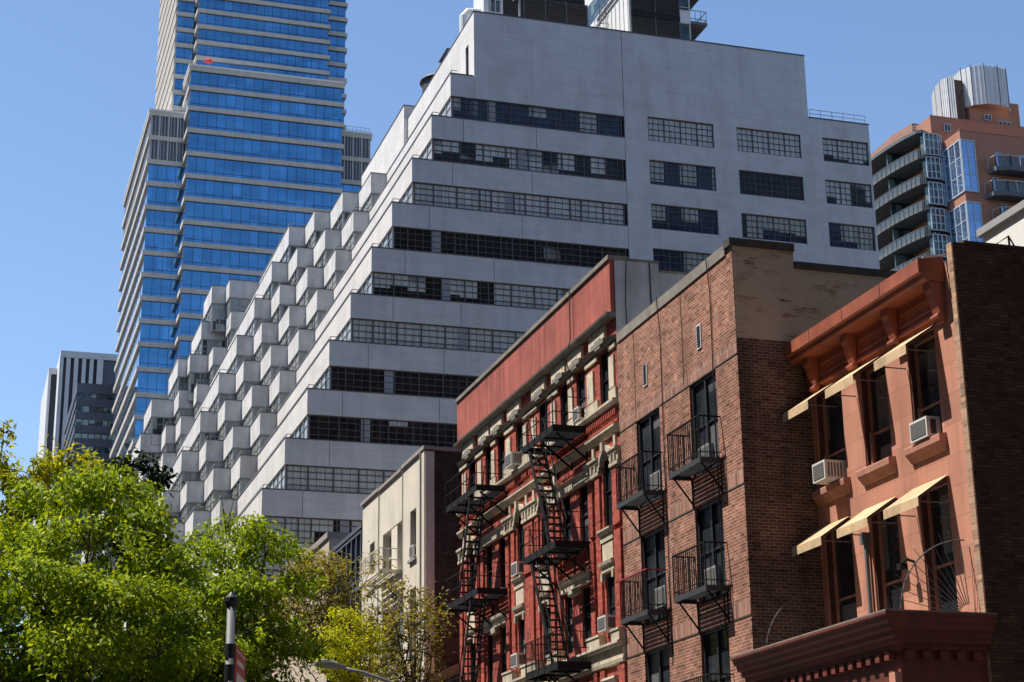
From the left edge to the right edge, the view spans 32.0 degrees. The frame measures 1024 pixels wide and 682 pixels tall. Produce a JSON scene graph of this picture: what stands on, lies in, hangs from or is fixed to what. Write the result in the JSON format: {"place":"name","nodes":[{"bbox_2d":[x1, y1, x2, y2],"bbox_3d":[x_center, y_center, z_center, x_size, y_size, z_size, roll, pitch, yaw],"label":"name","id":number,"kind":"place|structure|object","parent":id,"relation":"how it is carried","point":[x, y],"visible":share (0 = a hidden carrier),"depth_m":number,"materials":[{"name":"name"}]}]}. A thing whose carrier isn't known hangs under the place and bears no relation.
{"place":"outdoors","nodes":[
{"label":"outdoors","id":0,"kind":"place"},
{"bbox_2d":[25,350,116,652],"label":"slab tower","id":1,"kind":"structure","parent":0,"point":[68,373],"depth_m":426.06,"materials":[{"name":"white concrete"}]},
{"bbox_2d":[60,383,114,569],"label":"dark office block","id":2,"kind":"structure","parent":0,"point":[89,421],"depth_m":352.93,"materials":[{"name":"stone"}]},
{"bbox_2d":[109,0,372,504],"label":"glass office tower","id":3,"kind":"structure","parent":0,"point":[250,148],"depth_m":315.89,"materials":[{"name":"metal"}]},
{"bbox_2d":[111,397,150,464],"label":"window","id":4,"kind":"structure","parent":3,"relation":"in","point":[140,406],"depth_m":302.81,"materials":[{"name":"blue glass"}]},
{"bbox_2d":[118,420,143,464],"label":"window","id":5,"kind":"structure","parent":3,"relation":"in","point":[138,426],"depth_m":300.67,"materials":[{"name":"blue glass"}]},
{"bbox_2d":[112,372,169,446],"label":"window","id":6,"kind":"structure","parent":3,"relation":"in","point":[149,382],"depth_m":302.95,"materials":[{"name":"blue glass"}]},
{"bbox_2d":[113,347,174,424],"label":"window","id":7,"kind":"structure","parent":3,"relation":"in","point":[146,356],"depth_m":304.44,"materials":[{"name":"blue glass"}]},
{"bbox_2d":[114,323,175,402],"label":"window","id":8,"kind":"structure","parent":3,"relation":"in","point":[146,332],"depth_m":305.63,"materials":[{"name":"blue glass"}]},
{"bbox_2d":[115,301,176,381],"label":"window","id":9,"kind":"structure","parent":3,"relation":"in","point":[147,309],"depth_m":306.90,"materials":[{"name":"blue glass"}]},
{"bbox_2d":[117,277,177,358],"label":"window","id":10,"kind":"structure","parent":3,"relation":"in","point":[157,287],"depth_m":308.10,"materials":[{"name":"blue glass"}]},
{"bbox_2d":[118,255,178,338],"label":"window","id":11,"kind":"structure","parent":3,"relation":"in","point":[153,264],"depth_m":309.31,"materials":[{"name":"blue glass"}]},
{"bbox_2d":[119,232,179,318],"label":"window","id":12,"kind":"structure","parent":3,"relation":"in","point":[151,241],"depth_m":310.59,"materials":[{"name":"blue glass"}]},
{"bbox_2d":[120,209,180,297],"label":"window","id":13,"kind":"structure","parent":3,"relation":"in","point":[152,218],"depth_m":311.81,"materials":[{"name":"blue glass"}]},
{"bbox_2d":[121,186,181,277],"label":"window","id":14,"kind":"structure","parent":3,"relation":"in","point":[162,196],"depth_m":313.11,"materials":[{"name":"blue glass"}]},
{"bbox_2d":[176,318,203,337],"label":"window","id":15,"kind":"structure","parent":3,"relation":"in","point":[188,327],"depth_m":301.70,"materials":[{"name":"blue glass"}]},
{"bbox_2d":[177,293,206,315],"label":"window","id":16,"kind":"structure","parent":3,"relation":"in","point":[187,303],"depth_m":303.03,"materials":[{"name":"blue glass"}]},
{"bbox_2d":[178,270,260,290],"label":"window","id":17,"kind":"structure","parent":3,"relation":"in","point":[188,278],"depth_m":305.03,"materials":[{"name":"blue glass"}]},
{"bbox_2d":[179,247,271,270],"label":"window","id":18,"kind":"structure","parent":3,"relation":"in","point":[189,255],"depth_m":307.05,"materials":[{"name":"blue glass"}]},
{"bbox_2d":[180,224,282,248],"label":"window","id":19,"kind":"structure","parent":3,"relation":"in","point":[190,233],"depth_m":308.55,"materials":[{"name":"blue glass"}]},
{"bbox_2d":[122,164,361,256],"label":"window","id":20,"kind":"structure","parent":3,"relation":"in","point":[159,173],"depth_m":314.56,"materials":[{"name":"blue glass"}]},
{"bbox_2d":[181,201,311,228],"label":"window","id":21,"kind":"structure","parent":3,"relation":"in","point":[191,210],"depth_m":310.37,"materials":[{"name":"blue glass"}]},
{"bbox_2d":[174,47,344,77],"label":"window","id":22,"kind":"structure","parent":3,"relation":"in","point":[182,53],"depth_m":326.14,"materials":[{"name":"blue glass"}]},
{"bbox_2d":[175,31,344,62],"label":"window","id":23,"kind":"structure","parent":3,"relation":"in","point":[182,37],"depth_m":327.09,"materials":[{"name":"blue glass"}]},
{"bbox_2d":[176,16,344,47],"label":"window","id":24,"kind":"structure","parent":3,"relation":"in","point":[185,22],"depth_m":328.05,"materials":[{"name":"blue glass"}]},
{"bbox_2d":[182,178,339,209],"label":"window","id":25,"kind":"structure","parent":3,"relation":"in","point":[192,187],"depth_m":312.42,"materials":[{"name":"blue glass"}]},
{"bbox_2d":[177,1,344,32],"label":"window","id":26,"kind":"structure","parent":3,"relation":"in","point":[183,6],"depth_m":328.93,"materials":[{"name":"blue glass"}]},
{"bbox_2d":[195,28,327,54],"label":"window","id":27,"kind":"structure","parent":3,"relation":"in","point":[202,34],"depth_m":326.53,"materials":[{"name":"blue glass"}]},
{"bbox_2d":[195,44,327,70],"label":"window","id":28,"kind":"structure","parent":3,"relation":"in","point":[202,50],"depth_m":325.66,"materials":[{"name":"blue glass"}]},
{"bbox_2d":[196,60,326,79],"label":"window","id":29,"kind":"structure","parent":3,"relation":"in","point":[201,62],"depth_m":325.10,"materials":[{"name":"blue glass"}]},
{"bbox_2d":[183,156,340,187],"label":"window","id":30,"kind":"structure","parent":3,"relation":"in","point":[193,164],"depth_m":313.79,"materials":[{"name":"blue glass"}]},
{"bbox_2d":[196,13,327,39],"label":"window","id":31,"kind":"structure","parent":3,"relation":"in","point":[203,18],"depth_m":327.49,"materials":[{"name":"blue glass"}]},
{"bbox_2d":[184,133,340,166],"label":"window","id":32,"kind":"structure","parent":3,"relation":"in","point":[194,141],"depth_m":315.10,"materials":[{"name":"blue glass"}]},
{"bbox_2d":[197,0,327,24],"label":"window","id":33,"kind":"structure","parent":3,"relation":"in","point":[220,5],"depth_m":328.53,"materials":[{"name":"blue glass"}]},
{"bbox_2d":[184,71,341,101],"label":"window","id":34,"kind":"structure","parent":3,"relation":"in","point":[195,78],"depth_m":318.74,"materials":[{"name":"blue glass"}]},
{"bbox_2d":[184,90,341,121],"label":"window","id":35,"kind":"structure","parent":3,"relation":"in","point":[195,98],"depth_m":317.57,"materials":[{"name":"blue glass"}]},
{"bbox_2d":[185,111,341,143],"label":"window","id":36,"kind":"structure","parent":3,"relation":"in","point":[195,119],"depth_m":316.33,"materials":[{"name":"blue glass"}]},
{"bbox_2d":[260,0,328,8],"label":"window","id":37,"kind":"structure","parent":3,"relation":"in","point":[323,4],"depth_m":331.68,"materials":[{"name":"blue glass"}]},
{"bbox_2d":[272,531,349,681],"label":"beige house","id":38,"kind":"structure","parent":0,"point":[327,541],"depth_m":86.34,"materials":[{"name":"paint"}]},
{"bbox_2d":[248,537,397,681],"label":"pavement tree","id":39,"kind":"object","parent":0,"point":[330,600],"visible":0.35,"depth_m":53.36,"materials":[{"name":"green plant"}]},
{"bbox_2d":[326,524,362,681],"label":"dark infill building","id":40,"kind":"structure","parent":0,"point":[351,543],"depth_m":79.61,"materials":[{"name":"concrete"}]},
{"bbox_2d":[328,530,362,597],"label":"window","id":41,"kind":"structure","parent":40,"relation":"in","point":[353,547],"depth_m":79.69,"materials":[{"name":"glass"}]},
{"bbox_2d":[314,657,392,681],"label":"street lamp","id":42,"kind":"object","parent":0,"point":[332,664],"visible":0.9,"depth_m":45.40,"materials":[{"name":"grey metal"}]},
{"bbox_2d":[351,566,462,681],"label":"pavement tree","id":43,"kind":"object","parent":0,"point":[404,671],"visible":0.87,"depth_m":52.05,"materials":[{"name":"green plant"}]},
{"bbox_2d":[359,445,461,681],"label":"cream house","id":44,"kind":"structure","parent":0,"point":[403,506],"depth_m":68.65,"materials":[{"name":"paint"}]},
{"bbox_2d":[391,524,401,574],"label":"window","id":45,"kind":"structure","parent":44,"relation":"in","point":[396,532],"depth_m":71.92,"materials":[{"name":"beige paint"}]},
{"bbox_2d":[421,663,459,681],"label":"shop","id":46,"kind":"structure","parent":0,"point":[451,672],"depth_m":63.38,"materials":[{"name":"brick"}]},
{"bbox_2d":[0,0,1023,661],"label":"sky","id":47,"kind":"structure","parent":0,"point":[78,78],"materials":[{"name":"blue"}]},
{"bbox_2d":[445,254,687,681],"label":"ornate row house","id":48,"kind":"structure","parent":0,"point":[548,513],"depth_m":52.45,"materials":[{"name":"red brick"}]},
{"bbox_2d":[505,451,522,469],"bbox_3d":[0.099,3.800,56.841,0.492,0.430,0.658,5,-18,-17],"label":"air conditioner","id":49,"kind":"object","parent":48,"relation":"attached to","point":[513,459],"visible":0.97,"depth_m":56.57,"materials":[{"name":"white metal"}]},
{"bbox_2d":[581,484,588,540],"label":"window","id":50,"kind":"structure","parent":48,"relation":"in","point":[584,491],"depth_m":50.91,"materials":[{"name":"black glass"}]},
{"bbox_2d":[583,586,591,646],"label":"window","id":51,"kind":"structure","parent":48,"relation":"in","point":[587,601],"depth_m":50.08,"materials":[{"name":"black glass"}]},
{"bbox_2d":[601,350,609,403],"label":"window","id":52,"kind":"structure","parent":48,"relation":"in","point":[604,357],"depth_m":50.15,"materials":[{"name":"black glass"}]},
{"bbox_2d":[597,615,615,632],"bbox_3d":[2.577,7.569,47.828,0.412,0.400,0.608,5,-18,-17],"label":"air conditioner","id":53,"kind":"object","parent":48,"relation":"attached to","point":[606,623],"visible":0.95,"depth_m":47.59,"materials":[{"name":"white metal"}]},
{"bbox_2d":[604,458,612,526],"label":"window","id":54,"kind":"structure","parent":48,"relation":"in","point":[608,485],"depth_m":49.19,"materials":[{"name":"black glass"}]},
{"bbox_2d":[615,237,897,681],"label":"brick row house","id":55,"kind":"structure","parent":0,"point":[702,359],"depth_m":42.31,"materials":[{"name":"brown brick"}]},
{"bbox_2d":[638,408,661,507],"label":"window","id":56,"kind":"structure","parent":55,"relation":"in","point":[649,426],"depth_m":46.47,"materials":[{"name":"black glass"}]},
{"bbox_2d":[642,526,666,625],"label":"window","id":57,"kind":"structure","parent":55,"relation":"in","point":[654,541],"depth_m":45.56,"materials":[{"name":"black glass"}]},
{"bbox_2d":[647,644,669,681],"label":"window","id":58,"kind":"structure","parent":55,"relation":"in","point":[658,664],"depth_m":44.73,"materials":[{"name":"black glass"}]},
{"bbox_2d":[691,370,719,477],"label":"window","id":59,"kind":"structure","parent":55,"relation":"in","point":[702,390],"depth_m":43.16,"materials":[{"name":"black glass"}]},
{"bbox_2d":[697,496,726,604],"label":"window","id":60,"kind":"structure","parent":55,"relation":"in","point":[708,516],"depth_m":42.25,"materials":[{"name":"black glass"}]},
{"bbox_2d":[703,624,730,681],"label":"window","id":61,"kind":"structure","parent":55,"relation":"in","point":[716,655],"depth_m":41.43,"materials":[{"name":"black glass"}]},
{"bbox_2d":[730,240,1023,681],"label":"brownstone house","id":62,"kind":"structure","parent":0,"point":[885,363],"depth_m":36.16,"materials":[{"name":"paint"}]},
{"bbox_2d":[760,580,824,645],"bbox_3d":[6.185,6.127,39.670,1.717,1.717,0.032,5,-18,-17],"label":"spiked guard","id":63,"kind":"object","parent":62,"relation":"on","point":[774,618],"visible":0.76,"depth_m":39.74,"materials":[{"name":"grey metal"}]},
{"bbox_2d":[812,459,846,484],"bbox_3d":[7.119,2.938,39.993,0.592,0.430,0.608,5,-18,-17],"label":"air conditioner","id":64,"kind":"object","parent":62,"relation":"attached to","point":[826,471],"visible":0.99,"depth_m":39.75,"materials":[{"name":"white metal"}]},
{"bbox_2d":[822,390,845,460],"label":"window","id":65,"kind":"structure","parent":62,"relation":"in","point":[833,423],"depth_m":40.86,"materials":[{"name":"black glass"}]},
{"bbox_2d":[831,526,856,623],"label":"window","id":66,"kind":"structure","parent":62,"relation":"in","point":[842,552],"depth_m":39.86,"materials":[{"name":"black glass"}]},
{"bbox_2d":[866,366,891,462],"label":"window","id":67,"kind":"structure","parent":62,"relation":"in","point":[877,391],"depth_m":38.88,"materials":[{"name":"black glass"}]},
{"bbox_2d":[877,506,903,608],"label":"window","id":68,"kind":"structure","parent":62,"relation":"in","point":[888,533],"depth_m":37.94,"materials":[{"name":"black glass"}]},
{"bbox_2d":[909,416,940,443],"bbox_3d":[8.422,1.817,36.445,0.332,0.420,0.688,5,-18,-17],"label":"air conditioner","id":69,"kind":"object","parent":62,"relation":"attached to","point":[923,428],"visible":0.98,"depth_m":36.21,"materials":[{"name":"white metal"}]},
{"bbox_2d":[914,335,942,432],"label":"window","id":70,"kind":"structure","parent":62,"relation":"in","point":[925,362],"depth_m":37.05,"materials":[{"name":"black glass"}]},
{"bbox_2d":[891,531,969,610],"bbox_3d":[7.965,4.413,34.257,1.717,1.717,0.032,5,-18,-17],"label":"spiked guard","id":71,"kind":"object","parent":62,"relation":"on","point":[926,551],"visible":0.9,"depth_m":34.28,"materials":[{"name":"grey metal"}]},
{"bbox_2d":[926,482,957,610],"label":"window","id":72,"kind":"structure","parent":62,"relation":"in","point":[938,513],"depth_m":36.02,"materials":[{"name":"black glass"}]},
{"bbox_2d":[976,200,1023,245],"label":"rooftop bulkhead","id":73,"kind":"object","parent":62,"relation":"on","point":[1010,222],"visible":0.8,"depth_m":40.01,"materials":[{"name":"white paint"}]},
{"bbox_2d":[871,103,1023,270],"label":"orange apartment house","id":74,"kind":"structure","parent":0,"point":[940,183],"depth_m":215.32,"materials":[{"name":"brick"}]},
{"bbox_2d":[920,132,942,157],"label":"bay window","id":75,"kind":"structure","parent":74,"relation":"in","point":[931,143],"depth_m":216.14,"materials":[{"name":"glass"}]},
{"bbox_2d":[922,156,944,181],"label":"bay window","id":76,"kind":"structure","parent":74,"relation":"in","point":[933,167],"depth_m":215.19,"materials":[{"name":"glass"}]},
{"bbox_2d":[924,182,947,207],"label":"bay window","id":77,"kind":"structure","parent":74,"relation":"in","point":[935,192],"depth_m":214.20,"materials":[{"name":"blue glass"}]},
{"bbox_2d":[926,208,949,233],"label":"bay window","id":78,"kind":"structure","parent":74,"relation":"in","point":[937,218],"depth_m":213.21,"materials":[{"name":"glass"}]},
{"bbox_2d":[929,234,950,258],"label":"bay window","id":79,"kind":"structure","parent":74,"relation":"in","point":[937,243],"depth_m":212.22,"materials":[{"name":"blue glass"}]},
{"bbox_2d":[931,75,957,118],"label":"roof screen","id":80,"kind":"object","parent":74,"relation":"on","point":[943,96],"visible":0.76,"depth_m":221.45,"materials":[{"name":"silver metal"}]},
{"bbox_2d":[954,80,965,119],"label":"stair housing","id":81,"kind":"object","parent":74,"relation":"on","point":[960,103],"visible":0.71,"depth_m":221.54,"materials":[{"name":"brick"}]},
{"bbox_2d":[942,139,979,202],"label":"corner window","id":82,"kind":"structure","parent":74,"relation":"in","point":[959,159],"depth_m":213.00,"materials":[{"name":"blue glass"}]},
{"bbox_2d":[948,201,983,241],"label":"corner window","id":83,"kind":"structure","parent":74,"relation":"in","point":[964,220],"depth_m":210.83,"materials":[{"name":"blue glass"}]},
{"bbox_2d":[953,63,1010,111],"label":"roof screen","id":84,"kind":"object","parent":74,"relation":"on","point":[983,84],"visible":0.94,"depth_m":221.74,"materials":[{"name":"silver metal"}]},
{"label":"ground","id":85,"kind":"structure","parent":0,"visible":0},
{"bbox_2d":[32,10,879,681],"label":"apartment building","id":86,"kind":"structure","parent":85,"relation":"on","point":[520,176],"depth_m":116.11,"materials":[{"name":"white paint"}]},
{"bbox_2d":[144,417,173,445],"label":"window","id":87,"kind":"structure","parent":86,"relation":"in","point":[156,425],"depth_m":152.04,"materials":[{"name":"grey glass"}]},
{"bbox_2d":[187,372,208,400],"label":"window","id":88,"kind":"structure","parent":86,"relation":"in","point":[193,377],"depth_m":150.23,"materials":[{"name":"grey glass"}]},
{"bbox_2d":[194,339,224,354],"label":"window","id":89,"kind":"structure","parent":86,"relation":"in","point":[206,345],"depth_m":151.82,"materials":[{"name":"grey glass"}]},
{"bbox_2d":[204,303,225,332],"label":"window","id":90,"kind":"structure","parent":86,"relation":"in","point":[217,311],"depth_m":152.11,"materials":[{"name":"grey glass"}]},
{"bbox_2d":[225,297,250,331],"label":"window","id":91,"kind":"structure","parent":86,"relation":"in","point":[236,304],"depth_m":150.97,"materials":[{"name":"grey glass"}]},
{"bbox_2d":[245,516,362,542],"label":"window","id":92,"kind":"structure","parent":86,"relation":"in","point":[305,528],"depth_m":102.72,"materials":[{"name":"grey glass"}]},
{"bbox_2d":[266,464,396,492],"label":"window","id":93,"kind":"structure","parent":86,"relation":"in","point":[299,477],"depth_m":104.14,"materials":[{"name":"grey glass"}]},
{"bbox_2d":[290,414,456,446],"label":"window","id":94,"kind":"structure","parent":86,"relation":"in","point":[327,427],"depth_m":105.88,"materials":[{"name":"black glass"}]},
{"bbox_2d":[313,366,479,397],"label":"window","id":95,"kind":"structure","parent":86,"relation":"in","point":[335,377],"depth_m":107.10,"materials":[{"name":"black glass"}]},
{"bbox_2d":[335,318,525,352],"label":"window","id":96,"kind":"structure","parent":86,"relation":"in","point":[356,329],"depth_m":108.50,"materials":[{"name":"grey glass"}]},
{"bbox_2d":[357,271,570,308],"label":"window","id":97,"kind":"structure","parent":86,"relation":"in","point":[381,283],"depth_m":110.13,"materials":[{"name":"black glass"}]},
{"bbox_2d":[459,0,502,32],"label":"stair cabin","id":98,"kind":"object","parent":86,"relation":"on","point":[493,6],"visible":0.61,"depth_m":120.60,"materials":[{"name":"white metal"}]},
{"bbox_2d":[378,226,625,266],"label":"window","id":99,"kind":"structure","parent":86,"relation":"in","point":[398,237],"depth_m":111.70,"materials":[{"name":"black glass"}]},
{"bbox_2d":[399,182,624,224],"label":"window","id":100,"kind":"structure","parent":86,"relation":"in","point":[417,192],"depth_m":112.93,"materials":[{"name":"grey glass"}]},
{"bbox_2d":[419,138,623,179],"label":"window","id":101,"kind":"structure","parent":86,"relation":"in","point":[436,149],"depth_m":114.04,"materials":[{"name":"black glass"}]},
{"bbox_2d":[439,96,621,135],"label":"window","id":102,"kind":"structure","parent":86,"relation":"in","point":[461,107],"depth_m":115.16,"materials":[{"name":"black glass"}]},
{"bbox_2d":[503,0,587,25],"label":"cooling unit","id":103,"kind":"object","parent":86,"relation":"on","point":[558,11],"visible":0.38,"depth_m":122.30,"materials":[{"name":"brown metal"}]},
{"bbox_2d":[594,0,630,30],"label":"corrugated screen","id":104,"kind":"object","parent":86,"relation":"on","point":[619,14],"visible":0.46,"depth_m":123.92,"materials":[{"name":"white metal"}]},
{"bbox_2d":[597,0,680,37],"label":"cooling unit","id":105,"kind":"object","parent":86,"relation":"on","point":[658,17],"visible":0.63,"depth_m":122.36,"materials":[{"name":"brown metal"}]},
{"bbox_2d":[648,117,713,147],"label":"window","id":106,"kind":"structure","parent":86,"relation":"in","point":[659,129],"depth_m":118.09,"materials":[{"name":"grey glass"}]},
{"bbox_2d":[653,248,710,272],"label":"window","id":107,"kind":"structure","parent":86,"relation":"in","point":[670,260],"depth_m":115.21,"materials":[{"name":"black glass"}]},
{"bbox_2d":[649,160,715,190],"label":"window","id":108,"kind":"structure","parent":86,"relation":"in","point":[663,173],"depth_m":117.17,"materials":[{"name":"black glass"}]},
{"bbox_2d":[651,204,718,234],"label":"window","id":109,"kind":"structure","parent":86,"relation":"in","point":[665,217],"depth_m":116.26,"materials":[{"name":"black glass"}]},
{"bbox_2d":[736,127,800,157],"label":"window","id":110,"kind":"structure","parent":86,"relation":"in","point":[748,140],"depth_m":119.95,"materials":[{"name":"grey glass"}]},
{"bbox_2d":[739,170,803,200],"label":"window","id":111,"kind":"structure","parent":86,"relation":"in","point":[751,183],"depth_m":119.02,"materials":[{"name":"black glass"}]},
{"bbox_2d":[741,213,806,243],"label":"window","id":112,"kind":"structure","parent":86,"relation":"in","point":[762,227],"depth_m":118.12,"materials":[{"name":"grey glass"}]},
{"bbox_2d":[822,138,868,165],"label":"window","id":113,"kind":"structure","parent":86,"relation":"in","point":[834,150],"depth_m":121.60,"materials":[{"name":"grey glass"}]},
{"bbox_2d":[825,180,871,207],"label":"window","id":114,"kind":"structure","parent":86,"relation":"in","point":[837,192],"depth_m":120.68,"materials":[{"name":"grey glass"}]},
{"bbox_2d":[828,222,875,250],"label":"window","id":115,"kind":"structure","parent":86,"relation":"in","point":[840,235],"depth_m":119.77,"materials":[{"name":"grey glass"}]},
{"bbox_2d":[585,0,707,253],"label":"glass apartment tower","id":116,"kind":"structure","parent":85,"relation":"on","point":[691,30],"depth_m":157.84,"materials":[{"name":"white metal"}]},
{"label":"plaza pavement","id":117,"kind":"structure","parent":0,"visible":0},
{"bbox_2d":[0,419,130,630],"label":"street tree","id":118,"kind":"object","parent":117,"relation":"on","point":[44,468],"visible":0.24,"depth_m":33.39,"materials":[{"name":"green plant"}]},
{"bbox_2d":[76,443,185,634],"bbox_3d":[-8.526,7.846,38.923,2.527,11.457,2.637,5,-18,-17],"label":"street tree","id":119,"kind":"object","parent":117,"relation":"on","point":[157,474],"visible":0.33,"depth_m":40.12,"materials":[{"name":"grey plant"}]},
{"bbox_2d":[0,455,279,681],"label":"street tree","id":120,"kind":"object","parent":117,"relation":"on","point":[70,630],"visible":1,"depth_m":25.97,"materials":[{"name":"green plant"}]},
{"bbox_2d":[224,592,238,681],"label":"sign post","id":121,"kind":"object","parent":117,"relation":"on","point":[231,600],"visible":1,"depth_m":20.86,"materials":[{"name":"silver metal"}]},
{"bbox_2d":[233,644,245,681],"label":"red sign","id":122,"kind":"object","parent":121,"relation":"attached to","point":[239,663],"visible":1,"depth_m":21.21,"materials":[{"name":"red metal"}]},
{"bbox_2d":[133,497,336,681],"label":"street tree","id":123,"kind":"object","parent":117,"relation":"on","point":[253,593],"visible":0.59,"depth_m":29.07,"materials":[{"name":"green plant"}]},
{"bbox_2d":[312,605,394,681],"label":"pavement tree","id":124,"kind":"object","parent":117,"relation":"on","point":[354,646],"visible":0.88,"depth_m":48.43,"materials":[{"name":"green plant"}]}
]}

